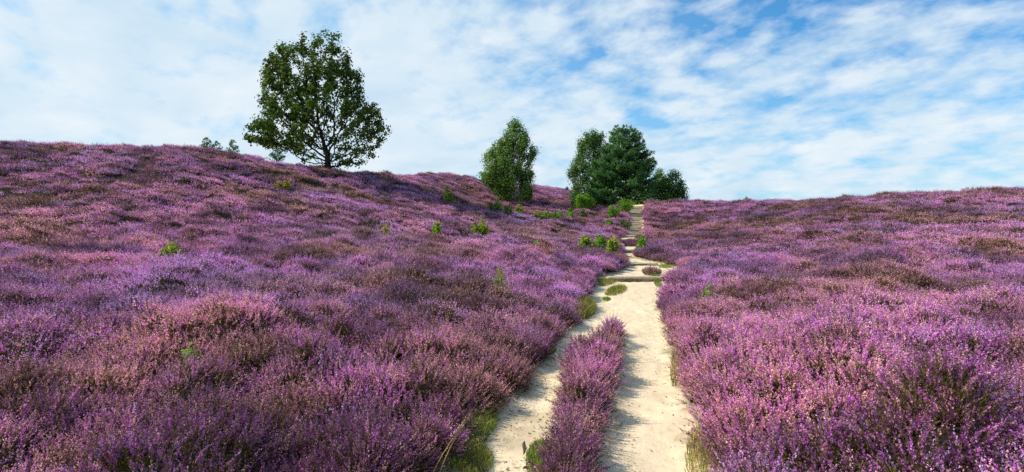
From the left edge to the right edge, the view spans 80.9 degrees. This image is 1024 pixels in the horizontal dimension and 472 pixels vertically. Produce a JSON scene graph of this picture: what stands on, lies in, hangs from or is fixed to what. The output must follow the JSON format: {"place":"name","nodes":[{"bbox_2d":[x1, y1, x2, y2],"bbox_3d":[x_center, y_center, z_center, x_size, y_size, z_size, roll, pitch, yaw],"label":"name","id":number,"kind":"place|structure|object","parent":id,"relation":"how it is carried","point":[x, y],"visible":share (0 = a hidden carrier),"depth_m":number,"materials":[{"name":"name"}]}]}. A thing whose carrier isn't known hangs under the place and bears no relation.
{"place":"outdoors","nodes":[
{"label":"outdoors","id":0,"kind":"place"},
{"bbox_2d":[0,0,1023,200],"label":"sky","id":1,"kind":"structure","parent":0,"point":[755,99],"materials":[{"name":"blue"}]},
{"bbox_2d":[427,204,719,471],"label":"path","id":2,"kind":"structure","parent":0,"point":[653,428],"depth_m":7.14,"materials":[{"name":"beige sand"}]},
{"bbox_2d":[440,427,461,471],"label":"grass stalk","id":3,"kind":"object","parent":2,"relation":"on","point":[450,447],"depth_m":4.63,"materials":[{"name":"green plant"}]},
{"bbox_2d":[433,415,470,471],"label":"grass stalk","id":4,"kind":"object","parent":2,"relation":"on","point":[451,440],"depth_m":4.61,"materials":[{"name":"plant"}]},
{"bbox_2d":[438,436,493,471],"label":"grass tuft","id":5,"kind":"object","parent":2,"relation":"on","point":[479,456],"visible":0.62,"depth_m":5.23,"materials":[{"name":"green plant"}]},
{"bbox_2d":[522,441,524,454],"bbox_3d":[0.111,1.992,5.676,0.029,0.030,0.422,0,0,1],"label":"tree root","id":6,"kind":"object","parent":2,"relation":"on","point":[523,445],"visible":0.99,"depth_m":5.65,"materials":[{"name":"plant"}]},
{"bbox_2d":[524,436,550,471],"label":"grass tuft","id":7,"kind":"object","parent":2,"relation":"on","point":[530,456],"visible":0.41,"depth_m":5.29,"materials":[{"name":"green plant"}]},
{"bbox_2d":[544,347,556,356],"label":"grass tuft","id":8,"kind":"object","parent":2,"relation":"on","point":[552,348],"visible":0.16,"depth_m":10.04,"materials":[{"name":"green plant"}]},
{"bbox_2d":[521,307,629,471],"label":"heather strip","id":9,"kind":"object","parent":2,"relation":"on","point":[590,366],"visible":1,"depth_m":6.38,"materials":[{"name":"purple plant"}]},
{"bbox_2d":[572,294,600,318],"bbox_3d":[1.739,1.703,14.997,0.959,0.526,2.545,0,0,14],"label":"grass tuft","id":10,"kind":"object","parent":2,"relation":"on","point":[588,308],"visible":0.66,"depth_m":14.68,"materials":[{"name":"green plant"}]},
{"bbox_2d":[595,274,616,285],"bbox_3d":[3.072,1.481,20.488,0.896,0.352,1.810,0,0,31],"label":"grass tuft","id":11,"kind":"object","parent":2,"relation":"on","point":[604,282],"visible":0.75,"depth_m":20.45,"materials":[{"name":"green plant"}]},
{"bbox_2d":[602,296,610,300],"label":"grass tuft","id":12,"kind":"object","parent":2,"relation":"on","point":[607,298],"visible":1,"depth_m":17.01,"materials":[{"name":"green plant"}]},
{"bbox_2d":[604,284,629,295],"bbox_3d":[3.191,1.621,18.545,0.669,0.282,2.256,0,0,21],"label":"grass tuft","id":13,"kind":"object","parent":2,"relation":"on","point":[613,290],"visible":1,"depth_m":18.24,"materials":[{"name":"green plant"}]},
{"bbox_2d":[619,218,631,227],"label":"shrub","id":14,"kind":"object","parent":2,"relation":"on","point":[625,223],"visible":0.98,"depth_m":47.62,"materials":[{"name":"green plant"}]},
{"bbox_2d":[617,197,635,211],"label":"shrub","id":15,"kind":"object","parent":2,"relation":"on","point":[626,206],"visible":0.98,"depth_m":53.15,"materials":[{"name":"green plant"}]},
{"bbox_2d":[623,237,639,246],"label":"heather bush","id":16,"kind":"object","parent":2,"relation":"on","point":[629,242],"visible":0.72,"depth_m":39.39,"materials":[{"name":"purple plant"}]},
{"bbox_2d":[606,276,661,279],"bbox_3d":[4.291,1.465,20.958,2.030,0.148,0.143,0,0,-1],"label":"log step","id":17,"kind":"object","parent":2,"relation":"on","point":[634,277],"visible":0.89,"depth_m":20.91,"materials":[{"name":"brown wood"}]},
{"bbox_2d":[626,206,643,236],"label":"timber steps","id":18,"kind":"structure","parent":2,"relation":"on","point":[637,211],"depth_m":50.85,"materials":[{"name":"beige wood"}]},
{"bbox_2d":[636,235,647,248],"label":"shrub","id":19,"kind":"object","parent":2,"relation":"on","point":[641,243],"visible":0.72,"depth_m":32.23,"materials":[{"name":"green plant"}]},
{"bbox_2d":[629,262,657,265],"bbox_3d":[5.823,1.263,26.956,1.422,0.156,0.143,0,0,0],"label":"log step","id":20,"kind":"object","parent":2,"relation":"on","point":[652,264],"visible":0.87,"depth_m":26.90,"materials":[{"name":"beige wood"}]},
{"bbox_2d":[641,266,661,275],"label":"heather bush","id":21,"kind":"object","parent":2,"relation":"on","point":[650,270],"visible":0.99,"depth_m":22.00,"materials":[{"name":"purple plant"}]},
{"bbox_2d":[652,273,661,286],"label":"grass tuft","id":22,"kind":"object","parent":2,"relation":"on","point":[658,281],"visible":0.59,"depth_m":20.57,"materials":[{"name":"green plant"}]},
{"bbox_2d":[668,341,681,386],"bbox_3d":[2.637,1.876,9.556,0.365,0.258,3.356,0,0,17],"label":"grass tuft","id":23,"kind":"object","parent":2,"relation":"on","point":[673,366],"visible":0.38,"depth_m":8.74,"materials":[{"name":"beige plant"}]},
{"bbox_2d":[680,420,720,471],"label":"grass tuft","id":24,"kind":"object","parent":2,"relation":"on","point":[699,459],"visible":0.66,"depth_m":5.24,"materials":[{"name":"beige plant"}]},
{"bbox_3d":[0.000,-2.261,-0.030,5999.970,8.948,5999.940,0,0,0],"label":"ground","id":25,"kind":"structure","parent":0,"visible":0},
{"bbox_2d":[158,242,182,257],"bbox_3d":[-10.373,0.583,18.159,0.740,0.843,0.762,0,0,-24],"label":"birch sapling","id":26,"kind":"object","parent":25,"relation":"on","point":[168,249],"visible":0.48,"depth_m":18.12,"materials":[{"name":"green plant"}]},
{"bbox_2d":[175,342,204,383],"bbox_3d":[-3.677,1.576,6.886,0.401,0.721,0.355,0,0,0],"label":"birch sapling","id":27,"kind":"object","parent":25,"relation":"on","point":[191,351],"visible":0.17,"depth_m":6.87,"materials":[{"name":"green plant"}]},
{"bbox_2d":[199,137,214,147],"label":"pine sapling","id":28,"kind":"object","parent":25,"relation":"on","point":[206,142],"visible":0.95,"depth_m":41.55,"materials":[{"name":"green plant"}]},
{"bbox_2d":[211,140,222,149],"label":"pine sapling","id":29,"kind":"object","parent":25,"relation":"on","point":[215,144],"visible":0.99,"depth_m":41.97,"materials":[{"name":"green plant"}]},
{"bbox_2d":[215,347,235,397],"bbox_3d":[-3.030,1.544,6.322,0.235,0.762,0.026,0,0,-15],"label":"grass stalk","id":30,"kind":"object","parent":25,"relation":"on","point":[224,371],"depth_m":6.33,"materials":[{"name":"plant"}]},
{"bbox_2d":[226,139,239,151],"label":"pine sapling","id":31,"kind":"object","parent":25,"relation":"on","point":[232,146],"visible":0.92,"depth_m":42.54,"materials":[{"name":"green plant"}]},
{"bbox_2d":[267,148,285,162],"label":"pine sapling","id":32,"kind":"object","parent":25,"relation":"on","point":[275,156],"visible":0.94,"depth_m":46.07,"materials":[{"name":"green plant"}]},
{"bbox_2d":[274,180,291,190],"bbox_3d":[-14.125,-3.130,37.046,1.098,0.873,0.670,0,0,0],"label":"birch sapling","id":33,"kind":"object","parent":25,"relation":"on","point":[286,185],"visible":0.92,"depth_m":37.03,"materials":[{"name":"green plant"}]},
{"bbox_2d":[242,29,391,169],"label":"oak tree","id":34,"kind":"object","parent":25,"relation":"on","point":[271,107],"visible":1,"depth_m":46.83,"materials":[{"name":"green plant"}]},
{"bbox_2d":[0,138,636,471],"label":"heather moor","id":35,"kind":"structure","parent":25,"relation":"on","point":[337,319],"depth_m":10.56,"materials":[{"name":"purple plant"}]},
{"bbox_2d":[381,225,389,235],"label":"birch sapling","id":36,"kind":"object","parent":25,"relation":"on","point":[385,229],"visible":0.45,"depth_m":25.83,"materials":[{"name":"green plant"}]},
{"bbox_2d":[430,220,442,234],"bbox_3d":[-3.619,-0.245,28.897,0.662,1.085,0.641,0,0,11],"label":"birch sapling","id":37,"kind":"object","parent":25,"relation":"on","point":[437,227],"visible":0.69,"depth_m":28.76,"materials":[{"name":"green plant"}]},
{"bbox_2d":[443,187,454,203],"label":"birch sapling","id":38,"kind":"object","parent":25,"relation":"on","point":[447,195],"visible":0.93,"depth_m":45.97,"materials":[{"name":"green plant"}]},
{"bbox_2d":[469,225,480,233],"bbox_3d":[-1.966,-0.091,30.467,0.746,1.020,0.782,0,0,33],"label":"birch sapling","id":39,"kind":"object","parent":25,"relation":"on","point":[475,230],"visible":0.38,"depth_m":30.39,"materials":[{"name":"green plant"}]},
{"bbox_2d":[451,398,502,446],"bbox_3d":[-0.412,1.891,6.210,0.638,0.217,1.713,0,0,7],"label":"grass tuft","id":40,"kind":"object","parent":25,"relation":"on","point":[486,420],"visible":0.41,"depth_m":6.13,"materials":[{"name":"green plant"}]},
{"bbox_2d":[472,217,489,237],"bbox_3d":[-1.577,-0.266,30.750,1.042,1.451,0.989,0,0,12],"label":"birch sapling","id":41,"kind":"object","parent":25,"relation":"on","point":[483,229],"visible":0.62,"depth_m":30.55,"materials":[{"name":"green plant"}]},
{"bbox_2d":[487,201,497,211],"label":"birch sapling","id":42,"kind":"object","parent":25,"relation":"on","point":[492,206],"visible":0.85,"depth_m":46.88,"materials":[{"name":"green plant"}]},
{"bbox_2d":[494,200,503,211],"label":"birch sapling","id":43,"kind":"object","parent":25,"relation":"on","point":[499,204],"visible":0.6,"depth_m":47.46,"materials":[{"name":"green plant"}]},
{"bbox_2d":[492,264,511,299],"bbox_3d":[-0.240,1.200,13.695,0.459,1.157,0.550,0,0,13],"label":"birch sapling","id":44,"kind":"object","parent":25,"relation":"on","point":[498,281],"visible":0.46,"depth_m":13.67,"materials":[{"name":"green plant"}]},
{"bbox_2d":[502,204,512,217],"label":"birch sapling","id":45,"kind":"object","parent":25,"relation":"on","point":[508,210],"visible":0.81,"depth_m":45.59,"materials":[{"name":"green plant"}]},
{"bbox_2d":[477,116,540,202],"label":"birch tree","id":46,"kind":"object","parent":25,"relation":"on","point":[504,174],"visible":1,"depth_m":59.03,"materials":[{"name":"green plant"}]},
{"bbox_2d":[515,204,523,214],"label":"birch sapling","id":47,"kind":"object","parent":25,"relation":"on","point":[519,209],"visible":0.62,"depth_m":48.16,"materials":[{"name":"green plant"}]},
{"bbox_2d":[533,211,545,219],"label":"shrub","id":48,"kind":"object","parent":25,"relation":"on","point":[538,215],"visible":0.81,"depth_m":46.32,"materials":[{"name":"green plant"}]},
{"bbox_2d":[543,210,555,218],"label":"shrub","id":49,"kind":"object","parent":25,"relation":"on","point":[548,214],"visible":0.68,"depth_m":47.00,"materials":[{"name":"green plant"}]},
{"bbox_2d":[554,209,563,218],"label":"birch sapling","id":50,"kind":"object","parent":25,"relation":"on","point":[559,214],"visible":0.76,"depth_m":47.54,"materials":[{"name":"green plant"}]},
{"bbox_2d":[565,208,573,216],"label":"birch sapling","id":51,"kind":"object","parent":25,"relation":"on","point":[570,213],"visible":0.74,"depth_m":50.03,"materials":[{"name":"green plant"}]},
{"bbox_2d":[570,192,594,210],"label":"shrub","id":52,"kind":"object","parent":25,"relation":"on","point":[582,201],"visible":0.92,"depth_m":57.32,"materials":[{"name":"green plant"}]},
{"bbox_2d":[578,208,587,216],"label":"birch sapling","id":53,"kind":"object","parent":25,"relation":"on","point":[582,212],"visible":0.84,"depth_m":51.02,"materials":[{"name":"green plant"}]},
{"bbox_2d":[565,127,606,199],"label":"birch tree","id":54,"kind":"object","parent":25,"relation":"on","point":[591,143],"visible":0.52,"depth_m":65.27,"materials":[{"name":"green plant"}]},
{"bbox_2d":[577,234,595,250],"bbox_3d":[3.808,0.432,30.048,0.842,1.212,1.276,0,0,43],"label":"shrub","id":55,"kind":"object","parent":25,"relation":"on","point":[584,240],"visible":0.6,"depth_m":29.91,"materials":[{"name":"green plant"}]},
{"bbox_2d":[592,232,607,248],"bbox_3d":[4.368,0.437,29.704,0.925,1.310,0.803,0,0,0],"label":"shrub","id":56,"kind":"object","parent":25,"relation":"on","point":[599,241],"visible":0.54,"depth_m":29.73,"materials":[{"name":"green plant"}]},
{"bbox_2d":[592,192,620,205],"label":"bush","id":57,"kind":"object","parent":25,"relation":"on","point":[598,203],"visible":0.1,"depth_m":60.95,"materials":[{"name":"green plant"}]},
{"bbox_2d":[605,219,613,226],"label":"birch sapling","id":58,"kind":"object","parent":25,"relation":"on","point":[610,222],"visible":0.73,"depth_m":47.70,"materials":[{"name":"green plant"}]},
{"bbox_2d":[605,236,619,252],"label":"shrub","id":59,"kind":"object","parent":25,"relation":"on","point":[612,243],"visible":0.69,"depth_m":28.14,"materials":[{"name":"green plant"}]},
{"bbox_2d":[607,204,623,218],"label":"shrub","id":60,"kind":"object","parent":25,"relation":"on","point":[612,212],"visible":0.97,"depth_m":51.52,"materials":[{"name":"green plant"}]},
{"bbox_2d":[583,124,659,204],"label":"pine tree","id":61,"kind":"object","parent":25,"relation":"on","point":[616,174],"visible":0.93,"depth_m":60.47,"materials":[{"name":"green plant"}]},
{"bbox_2d":[634,188,658,204],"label":"bush","id":62,"kind":"object","parent":25,"relation":"on","point":[644,195],"visible":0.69,"depth_m":59.15,"materials":[{"name":"green plant"}]},
{"bbox_2d":[651,167,677,200],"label":"bushy tree","id":63,"kind":"object","parent":25,"relation":"on","point":[660,173],"visible":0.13,"depth_m":64.43,"materials":[{"name":"green plant"}]},
{"bbox_2d":[659,261,675,267],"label":"grass tuft","id":64,"kind":"object","parent":25,"relation":"on","point":[662,265],"visible":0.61,"depth_m":26.11,"materials":[{"name":"green plant"}]},
{"bbox_2d":[655,168,689,200],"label":"bushy tree","id":65,"kind":"object","parent":25,"relation":"on","point":[666,182],"visible":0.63,"depth_m":62.54,"materials":[{"name":"green plant"}]},
{"bbox_2d":[698,284,716,299],"bbox_3d":[4.819,1.488,14.733,0.390,0.693,0.542,0,0,-30],"label":"birch sapling","id":66,"kind":"object","parent":25,"relation":"on","point":[708,291],"visible":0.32,"depth_m":14.72,"materials":[{"name":"green plant"}]},
{"bbox_2d":[630,185,1023,471],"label":"heather moor","id":67,"kind":"structure","parent":25,"relation":"on","point":[899,316],"depth_m":7.89,"materials":[{"name":"purple plant"}]},
{"bbox_2d":[826,371,828,446],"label":"grass stalk","id":68,"kind":"object","parent":25,"relation":"on","point":[827,392],"depth_m":4.64,"materials":[{"name":"plant"}]}
]}

